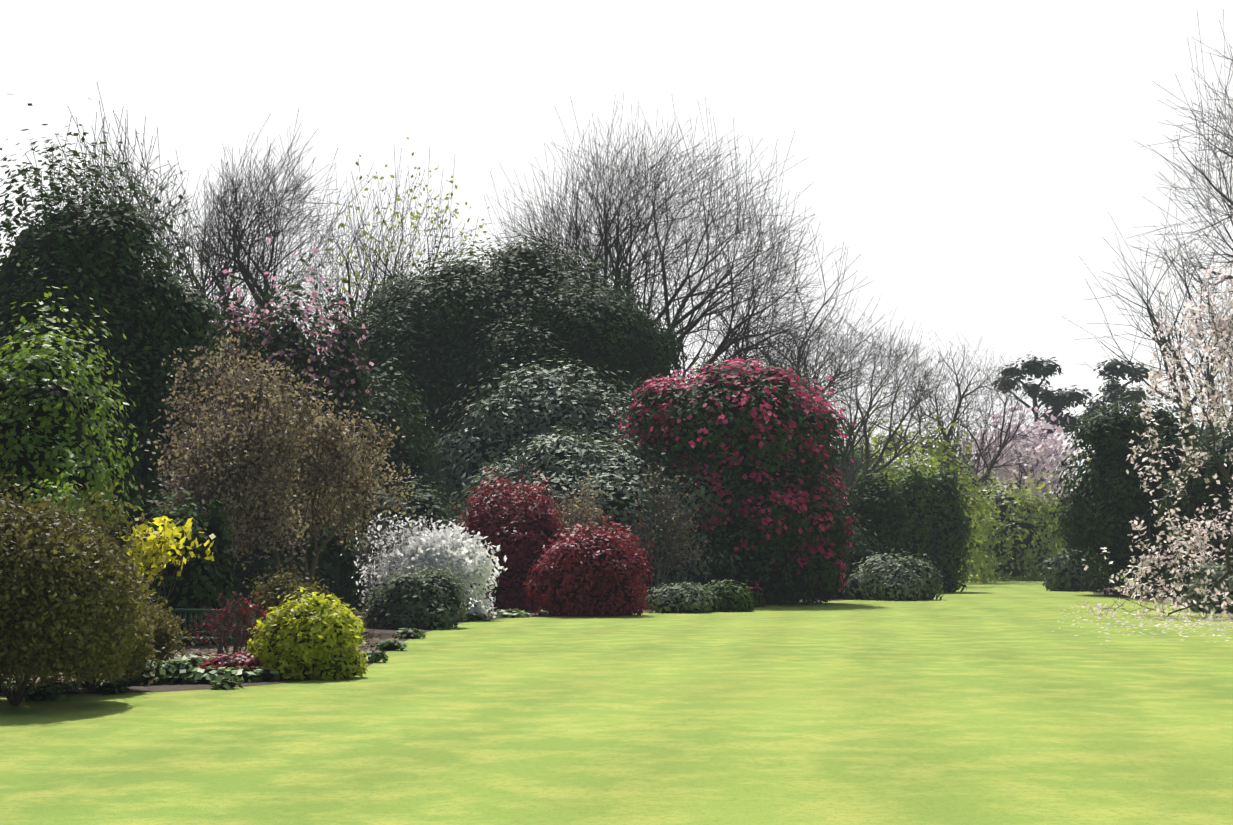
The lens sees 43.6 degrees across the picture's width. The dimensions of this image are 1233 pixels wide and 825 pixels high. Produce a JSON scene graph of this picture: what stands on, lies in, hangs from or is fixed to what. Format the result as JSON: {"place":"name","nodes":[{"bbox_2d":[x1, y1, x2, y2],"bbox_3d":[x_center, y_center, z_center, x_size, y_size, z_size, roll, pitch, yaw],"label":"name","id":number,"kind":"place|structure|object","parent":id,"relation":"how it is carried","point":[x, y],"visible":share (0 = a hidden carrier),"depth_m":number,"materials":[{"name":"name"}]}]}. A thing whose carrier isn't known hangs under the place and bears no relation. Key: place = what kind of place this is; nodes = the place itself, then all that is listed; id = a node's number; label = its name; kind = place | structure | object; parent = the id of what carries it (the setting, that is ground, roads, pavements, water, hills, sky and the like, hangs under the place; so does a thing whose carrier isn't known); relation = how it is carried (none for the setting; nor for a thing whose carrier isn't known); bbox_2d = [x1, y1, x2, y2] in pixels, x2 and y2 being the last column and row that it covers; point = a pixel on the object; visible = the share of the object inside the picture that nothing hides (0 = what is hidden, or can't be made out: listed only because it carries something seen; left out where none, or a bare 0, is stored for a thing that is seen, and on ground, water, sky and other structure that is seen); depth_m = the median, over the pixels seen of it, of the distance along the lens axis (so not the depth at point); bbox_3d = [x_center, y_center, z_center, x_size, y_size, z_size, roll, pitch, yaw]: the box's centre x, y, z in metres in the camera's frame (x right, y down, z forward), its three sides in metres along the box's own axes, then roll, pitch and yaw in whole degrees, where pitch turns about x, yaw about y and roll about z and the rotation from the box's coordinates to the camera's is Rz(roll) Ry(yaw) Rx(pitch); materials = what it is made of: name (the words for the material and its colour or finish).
{"place":"outdoors","nodes":[
{"label":"outdoors","id":0,"kind":"place"},
{"bbox_2d":[431,545,498,617],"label":"white flowering shrub","id":1,"kind":"object","parent":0,"point":[479,608],"visible":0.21,"depth_m":44.21,"materials":[{"name":"white plant"}]},
{"bbox_2d":[0,572,1232,824],"bbox_3d":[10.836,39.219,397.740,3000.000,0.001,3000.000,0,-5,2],"label":"lawn ground","id":2,"kind":"structure","parent":0,"point":[1010,702],"depth_m":15.92,"materials":[{"name":"green plant"}]},
{"bbox_2d":[6,449,85,630],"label":"fresh green shrub","id":3,"kind":"object","parent":2,"relation":"on","point":[61,489],"depth_m":25.21,"materials":[{"name":"green plant"}]},
{"bbox_2d":[0,474,162,705],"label":"shrub","id":4,"kind":"object","parent":2,"relation":"on","point":[57,568],"visible":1,"depth_m":17.95,"materials":[{"name":"green plant"}]},
{"bbox_2d":[0,94,231,522],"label":"dark evergreen tree","id":5,"kind":"object","parent":2,"relation":"on","point":[84,258],"visible":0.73,"depth_m":43.22,"materials":[{"name":"green plant"}]},
{"bbox_2d":[132,461,169,497],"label":"shrub","id":6,"kind":"object","parent":2,"relation":"on","point":[158,481],"depth_m":48.34,"materials":[{"name":"green plant"}]},
{"bbox_2d":[127,595,194,664],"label":"shrub bare stems","id":7,"kind":"object","parent":2,"relation":"on","point":[166,632],"visible":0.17,"depth_m":22.57,"materials":[{"name":"brown plant"}]},
{"bbox_2d":[87,464,235,606],"bbox_3d":[-12.056,3.491,39.881,4.382,4.354,4.110,0,-5,2],"label":"shrub","id":8,"kind":"object","parent":2,"relation":"on","point":[148,505],"visible":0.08,"depth_m":39.40,"materials":[{"name":"green plant"}]},
{"bbox_2d":[132,489,238,644],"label":"dark shrub","id":9,"kind":"object","parent":2,"relation":"on","point":[201,582],"visible":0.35,"depth_m":31.35,"materials":[{"name":"green plant"}]},
{"bbox_2d":[130,279,244,499],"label":"dark rhododendron bank","id":10,"kind":"structure","parent":2,"relation":"on","point":[207,365],"depth_m":49.20,"materials":[{"name":"green plant"}]},
{"bbox_2d":[186,591,275,656],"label":"shrub bare stems","id":11,"kind":"object","parent":2,"relation":"on","point":[242,611],"visible":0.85,"depth_m":23.95,"materials":[{"name":"red plant"}]},
{"bbox_2d":[0,609,559,701],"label":"ground cover edging","id":12,"kind":"object","parent":2,"relation":"on","point":[183,669],"visible":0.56,"depth_m":21.69,"materials":[{"name":"green plant"}]},
{"bbox_2d":[199,238,381,602],"bbox_3d":[-11.958,0.356,55.883,6.734,13.947,5.775,0,-5,2],"label":"flowering tree","id":13,"kind":"object","parent":2,"relation":"on","point":[347,382],"visible":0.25,"depth_m":55.46,"materials":[{"name":"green plant"}]},
{"bbox_2d":[239,554,341,633],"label":"shrub bare stems","id":14,"kind":"object","parent":2,"relation":"on","point":[270,591],"visible":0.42,"depth_m":25.56,"materials":[{"name":"brown plant"}]},
{"bbox_2d":[229,491,372,615],"bbox_3d":[-10.321,4.234,48.602,5.315,4.525,5.280,3,-6,-32],"label":"shrub","id":15,"kind":"object","parent":2,"relation":"on","point":[333,564],"visible":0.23,"depth_m":47.08,"materials":[{"name":"green plant"}]},
{"bbox_2d":[246,586,368,680],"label":"yellow-green shrub","id":16,"kind":"object","parent":2,"relation":"on","point":[315,636],"visible":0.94,"depth_m":22.51,"materials":[{"name":"yellow plant"}]},
{"bbox_2d":[1,605,643,684],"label":"leaf litter mulch","id":17,"kind":"object","parent":2,"relation":"on","point":[367,647],"visible":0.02,"depth_m":29.56,"materials":[{"name":"brown soil"}]},
{"bbox_2d":[340,509,437,610],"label":"white flowering shrub","id":18,"kind":"object","parent":2,"relation":"on","point":[368,575],"visible":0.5,"depth_m":45.64,"materials":[{"name":"white plant"}]},
{"bbox_2d":[321,341,458,518],"bbox_3d":[-9.960,2.508,63.285,7.002,10.710,6.518,0,-5,2],"label":"shrub","id":19,"kind":"object","parent":2,"relation":"on","point":[408,455],"visible":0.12,"depth_m":62.32,"materials":[{"name":"green plant"}]},
{"bbox_2d":[341,466,473,608],"bbox_3d":[-7.587,4.507,55.231,6.370,5.156,5.831,0,-5,2],"label":"shrub","id":20,"kind":"object","parent":2,"relation":"on","point":[427,503],"visible":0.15,"depth_m":54.12,"materials":[{"name":"green plant"}]},
{"bbox_2d":[358,560,475,628],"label":"shrub","id":21,"kind":"object","parent":2,"relation":"on","point":[414,599],"visible":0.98,"depth_m":38.43,"materials":[{"name":"green plant"}]},
{"bbox_2d":[0,597,855,697],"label":"bed border","id":22,"kind":"object","parent":2,"relation":"on","point":[384,634],"visible":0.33,"depth_m":28.77,"materials":[{"name":"soil"}]},
{"bbox_2d":[0,263,146,558],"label":"fresh green tree","id":23,"kind":"object","parent":22,"relation":"on","point":[42,425],"visible":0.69,"depth_m":27.53,"materials":[{"name":"green plant"}]},
{"bbox_2d":[31,555,167,690],"bbox_3d":[-7.074,2.708,20.532,2.081,2.009,1.862,-5,-7,44],"label":"shrub","id":24,"kind":"object","parent":22,"relation":"on","point":[141,652],"visible":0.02,"depth_m":20.45,"materials":[{"name":"green plant"}]},
{"bbox_2d":[0,83,205,300],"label":"bare treetop","id":25,"kind":"object","parent":22,"relation":"on","point":[101,167],"visible":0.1,"depth_m":55.81,"materials":[{"name":"grey plant"}]},
{"bbox_2d":[120,509,215,659],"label":"yellow sapling leaves","id":26,"kind":"object","parent":22,"relation":"on","point":[152,545],"visible":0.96,"depth_m":26.14,"materials":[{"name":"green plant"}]},
{"bbox_2d":[119,369,271,580],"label":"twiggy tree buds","id":27,"kind":"object","parent":22,"relation":"on","point":[214,472],"visible":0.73,"depth_m":34.17,"materials":[{"name":"plant"}]},
{"bbox_2d":[107,152,291,337],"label":"bare tree","id":28,"kind":"object","parent":22,"relation":"on","point":[188,263],"visible":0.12,"depth_m":106.07,"materials":[{"name":"grey plant"}]},
{"bbox_2d":[161,608,238,659],"bbox_3d":[-7.006,3.708,25.406,1.500,0.915,0.560,-2,-6,20],"label":"garden bench","id":29,"kind":"object","parent":22,"relation":"on","point":[189,611],"visible":0.4,"depth_m":25.65,"materials":[{"name":"paint"}]},
{"bbox_2d":[195,651,262,672],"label":"flowers","id":30,"kind":"object","parent":22,"relation":"on","point":[240,660],"visible":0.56,"depth_m":22.26,"materials":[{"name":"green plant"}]},
{"bbox_2d":[166,109,375,362],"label":"bare tree","id":31,"kind":"object","parent":22,"relation":"on","point":[240,268],"visible":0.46,"depth_m":78.81,"materials":[{"name":"grey plant"}]},
{"bbox_2d":[137,325,424,590],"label":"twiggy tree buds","id":32,"kind":"object","parent":22,"relation":"on","point":[294,471],"visible":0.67,"depth_m":36.45,"materials":[{"name":"plant"}]},
{"bbox_2d":[268,165,436,363],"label":"bare tree","id":33,"kind":"object","parent":22,"relation":"on","point":[346,276],"visible":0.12,"depth_m":90.50,"materials":[{"name":"grey plant"}]},
{"bbox_2d":[304,130,488,490],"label":"bare tree","id":34,"kind":"object","parent":22,"relation":"on","point":[388,247],"visible":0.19,"depth_m":85.67,"materials":[{"name":"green plant"}]},
{"bbox_2d":[375,518,506,596],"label":"white flowering shrub","id":35,"kind":"object","parent":22,"relation":"on","point":[433,546],"visible":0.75,"depth_m":44.27,"materials":[{"name":"white plant"}]},
{"bbox_2d":[328,219,693,483],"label":"holm oak tree","id":36,"kind":"object","parent":22,"relation":"on","point":[448,330],"visible":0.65,"depth_m":72.01,"materials":[{"name":"green plant"}]},
{"bbox_2d":[425,346,648,524],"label":"shrub","id":37,"kind":"object","parent":22,"relation":"on","point":[534,405],"visible":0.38,"depth_m":65.38,"materials":[{"name":"green plant"}]},
{"bbox_2d":[546,475,631,554],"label":"shrub","id":38,"kind":"object","parent":22,"relation":"on","point":[578,516],"visible":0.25,"depth_m":54.23,"materials":[{"name":"green plant"}]},
{"bbox_2d":[595,462,712,605],"bbox_3d":[0.991,4.465,56.121,4.919,5.192,3.942,0,-5,2],"label":"shrub","id":39,"kind":"object","parent":22,"relation":"on","point":[674,544],"visible":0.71,"depth_m":55.43,"materials":[{"name":"green plant"}]},
{"bbox_2d":[476,95,859,408],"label":"bare beech tree","id":40,"kind":"object","parent":22,"relation":"on","point":[725,343],"visible":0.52,"depth_m":85.62,"materials":[{"name":"grey plant"}]},
{"bbox_2d":[685,209,904,409],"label":"bare tree","id":41,"kind":"object","parent":22,"relation":"on","point":[826,302],"visible":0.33,"depth_m":112.73,"materials":[{"name":"grey plant"}]},
{"bbox_2d":[751,289,980,501],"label":"bare tree","id":42,"kind":"object","parent":22,"relation":"on","point":[863,421],"visible":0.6,"depth_m":101.49,"materials":[{"name":"grey plant"}]},
{"bbox_2d":[410,425,452,516],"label":"woodland backdrop","id":43,"kind":"structure","parent":2,"relation":"on","point":[432,475],"depth_m":125.89,"materials":[{"name":"green plant"}]},
{"bbox_2d":[453,464,570,610],"bbox_3d":[-3.741,4.236,52.447,4.619,5.129,4.076,0,-5,2],"label":"crimson maple","id":44,"kind":"object","parent":2,"relation":"on","point":[520,536],"visible":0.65,"depth_m":51.56,"materials":[{"name":"red plant"}]},
{"bbox_2d":[521,510,653,616],"bbox_3d":[-0.862,4.690,47.697,4.150,3.308,3.616,0,-5,2],"label":"crimson maple","id":45,"kind":"object","parent":2,"relation":"on","point":[582,572],"visible":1,"depth_m":46.60,"materials":[{"name":"red plant"}]},
{"bbox_2d":[483,177,697,377],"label":"bare tree","id":46,"kind":"object","parent":2,"relation":"on","point":[591,246],"visible":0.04,"depth_m":130.66,"materials":[{"name":"grey plant"}]},
{"bbox_2d":[441,425,753,605],"bbox_3d":[-0.794,4.127,59.000,13.064,7.697,8.978,0,-5,2],"label":"shrub","id":47,"kind":"object","parent":2,"relation":"on","point":[566,462],"visible":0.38,"depth_m":57.12,"materials":[{"name":"green plant"}]},
{"bbox_2d":[644,582,716,613],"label":"shrub","id":48,"kind":"object","parent":2,"relation":"on","point":[681,598],"visible":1,"depth_m":49.39,"materials":[{"name":"green plant"}]},
{"bbox_2d":[703,578,757,611],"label":"shrub","id":49,"kind":"object","parent":2,"relation":"on","point":[733,598],"visible":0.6,"depth_m":50.58,"materials":[{"name":"green plant"}]},
{"bbox_2d":[605,353,864,604],"bbox_3d":[4.753,2.622,60.310,9.890,9.801,9.070,0,-5,2],"label":"flowering shrub","id":50,"kind":"object","parent":2,"relation":"on","point":[754,432],"visible":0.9,"depth_m":57.49,"materials":[{"name":"red plant"}]},
{"bbox_2d":[746,585,764,606],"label":"bush","id":51,"kind":"object","parent":2,"relation":"on","point":[756,592],"visible":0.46,"depth_m":54.98,"materials":[{"name":"green plant"}]},
{"bbox_2d":[670,286,844,470],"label":"bare tree","id":52,"kind":"object","parent":2,"relation":"on","point":[750,344],"visible":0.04,"depth_m":139.57,"materials":[{"name":"grey plant"}]},
{"bbox_2d":[789,498,882,597],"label":"bush","id":53,"kind":"object","parent":2,"relation":"on","point":[863,549],"visible":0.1,"depth_m":68.07,"materials":[{"name":"green plant"}]},
{"bbox_2d":[805,390,886,502],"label":"woodland backdrop","id":54,"kind":"structure","parent":2,"relation":"on","point":[856,453],"depth_m":160.49,"materials":[{"name":"green plant"}]},
{"bbox_2d":[838,459,912,559],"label":"bush","id":55,"kind":"object","parent":2,"relation":"on","point":[882,509],"visible":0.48,"depth_m":73.36,"materials":[{"name":"green plant"}]},
{"bbox_2d":[841,547,943,600],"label":"grey shrub","id":56,"kind":"object","parent":2,"relation":"on","point":[896,579],"visible":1,"depth_m":64.28,"materials":[{"name":"green plant"}]},
{"bbox_2d":[828,354,981,493],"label":"bare tree","id":57,"kind":"object","parent":2,"relation":"on","point":[863,467],"visible":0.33,"depth_m":129.58,"materials":[{"name":"grey plant"}]},
{"bbox_2d":[837,392,989,555],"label":"woodland backdrop","id":58,"kind":"structure","parent":2,"relation":"on","point":[884,459],"depth_m":171.45,"materials":[{"name":"green plant"}]},
{"bbox_2d":[890,460,975,592],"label":"bush","id":59,"kind":"object","parent":2,"relation":"on","point":[939,529],"visible":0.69,"depth_m":78.82,"materials":[{"name":"green plant"}]},
{"bbox_2d":[854,392,1022,582],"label":"young green tree","id":60,"kind":"object","parent":2,"relation":"on","point":[987,530],"visible":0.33,"depth_m":107.89,"materials":[{"name":"green plant"}]},
{"bbox_2d":[904,406,1017,572],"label":"woodland backdrop","id":61,"kind":"structure","parent":2,"relation":"on","point":[988,493],"depth_m":183.12,"materials":[{"name":"green plant"}]},
{"bbox_2d":[869,331,1056,573],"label":"bare tree","id":62,"kind":"object","parent":2,"relation":"on","point":[982,456],"visible":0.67,"depth_m":115.57,"materials":[{"name":"grey plant"}]},
{"bbox_2d":[964,470,1069,580],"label":"hedge","id":63,"kind":"object","parent":2,"relation":"on","point":[1033,548],"visible":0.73,"depth_m":118.34,"materials":[{"name":"green plant"}]},
{"bbox_2d":[956,404,1088,576],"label":"cherry blossom tree","id":64,"kind":"object","parent":2,"relation":"on","point":[1037,466],"visible":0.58,"depth_m":131.94,"materials":[{"name":"pink plant"}]},
{"bbox_2d":[991,351,1093,503],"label":"pine tree","id":65,"kind":"object","parent":2,"relation":"on","point":[1060,400],"visible":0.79,"depth_m":169.54,"materials":[{"name":"green plant"}]},
{"bbox_2d":[1023,494,1101,576],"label":"shrub","id":66,"kind":"object","parent":2,"relation":"on","point":[1058,545],"visible":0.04,"depth_m":131.18,"materials":[{"name":"green plant"}]},
{"bbox_2d":[1039,549,1104,591],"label":"shrub","id":67,"kind":"object","parent":2,"relation":"on","point":[1059,576],"visible":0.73,"depth_m":81.27,"materials":[{"name":"green plant"}]},
{"bbox_2d":[1042,478,1120,575],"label":"woodland backdrop","id":68,"kind":"structure","parent":2,"relation":"on","point":[1073,505],"depth_m":150.52,"materials":[{"name":"green plant"}]},
{"bbox_2d":[1071,355,1158,439],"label":"pine tree","id":69,"kind":"object","parent":2,"relation":"on","point":[1110,368],"visible":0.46,"depth_m":169.97,"materials":[{"name":"green plant"}]},
{"bbox_2d":[1046,385,1221,595],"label":"dark evergreen tree","id":70,"kind":"object","parent":2,"relation":"on","point":[1111,499],"visible":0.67,"depth_m":71.65,"materials":[{"name":"green plant"}]},
{"bbox_2d":[1092,583,1189,604],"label":"border bed","id":71,"kind":"object","parent":2,"relation":"on","point":[1124,596],"visible":0.22,"depth_m":70.18,"materials":[{"name":"soil"}]},
{"bbox_2d":[1126,9,1232,438],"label":"tall bare tree","id":72,"kind":"object","parent":71,"relation":"on","point":[1218,189],"visible":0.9,"depth_m":75.94,"materials":[{"name":"grey plant"}]},
{"bbox_2d":[1059,603,1232,643],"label":"fallen petals","id":73,"kind":"object","parent":2,"relation":"on","point":[1166,625],"visible":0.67,"depth_m":41.84,"materials":[{"name":"white plant"}]},
{"bbox_2d":[1063,192,1232,450],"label":"bare tree","id":74,"kind":"object","parent":2,"relation":"on","point":[1207,372],"visible":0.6,"depth_m":113.42,"materials":[{"name":"grey plant"}]},
{"bbox_2d":[1076,247,1232,619],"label":"magnolia tree","id":75,"kind":"object","parent":2,"relation":"on","point":[1215,399],"visible":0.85,"depth_m":47.72,"materials":[{"name":"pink plant"}]},
{"bbox_2d":[1137,380,1219,571],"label":"woodland backdrop","id":76,"kind":"structure","parent":2,"relation":"on","point":[1198,428],"depth_m":158.04,"materials":[{"name":"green plant"}]},
{"bbox_2d":[1153,420,1232,599],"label":"shrub","id":77,"kind":"object","parent":2,"relation":"on","point":[1199,494],"visible":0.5,"depth_m":65.20,"materials":[{"name":"green plant"}]},
{"bbox_2d":[1181,555,1232,613],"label":"shrub","id":78,"kind":"object","parent":2,"relation":"on","point":[1219,572],"visible":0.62,"depth_m":49.49,"materials":[{"name":"green plant"}]},
{"bbox_2d":[1197,376,1232,449],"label":"woodland backdrop","id":79,"kind":"structure","parent":2,"relation":"on","point":[1215,434],"depth_m":140.85,"materials":[{"name":"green plant"}]},
{"bbox_2d":[1212,410,1232,564],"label":"shrub","id":80,"kind":"object","parent":2,"relation":"on","point":[1231,500],"visible":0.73,"depth_m":58.58,"materials":[{"name":"pink plant"}]},
{"bbox_2d":[0,0,1232,502],"label":"sky","id":81,"kind":"structure","parent":0,"point":[970,153],"materials":[{"name":"white"}]}
]}

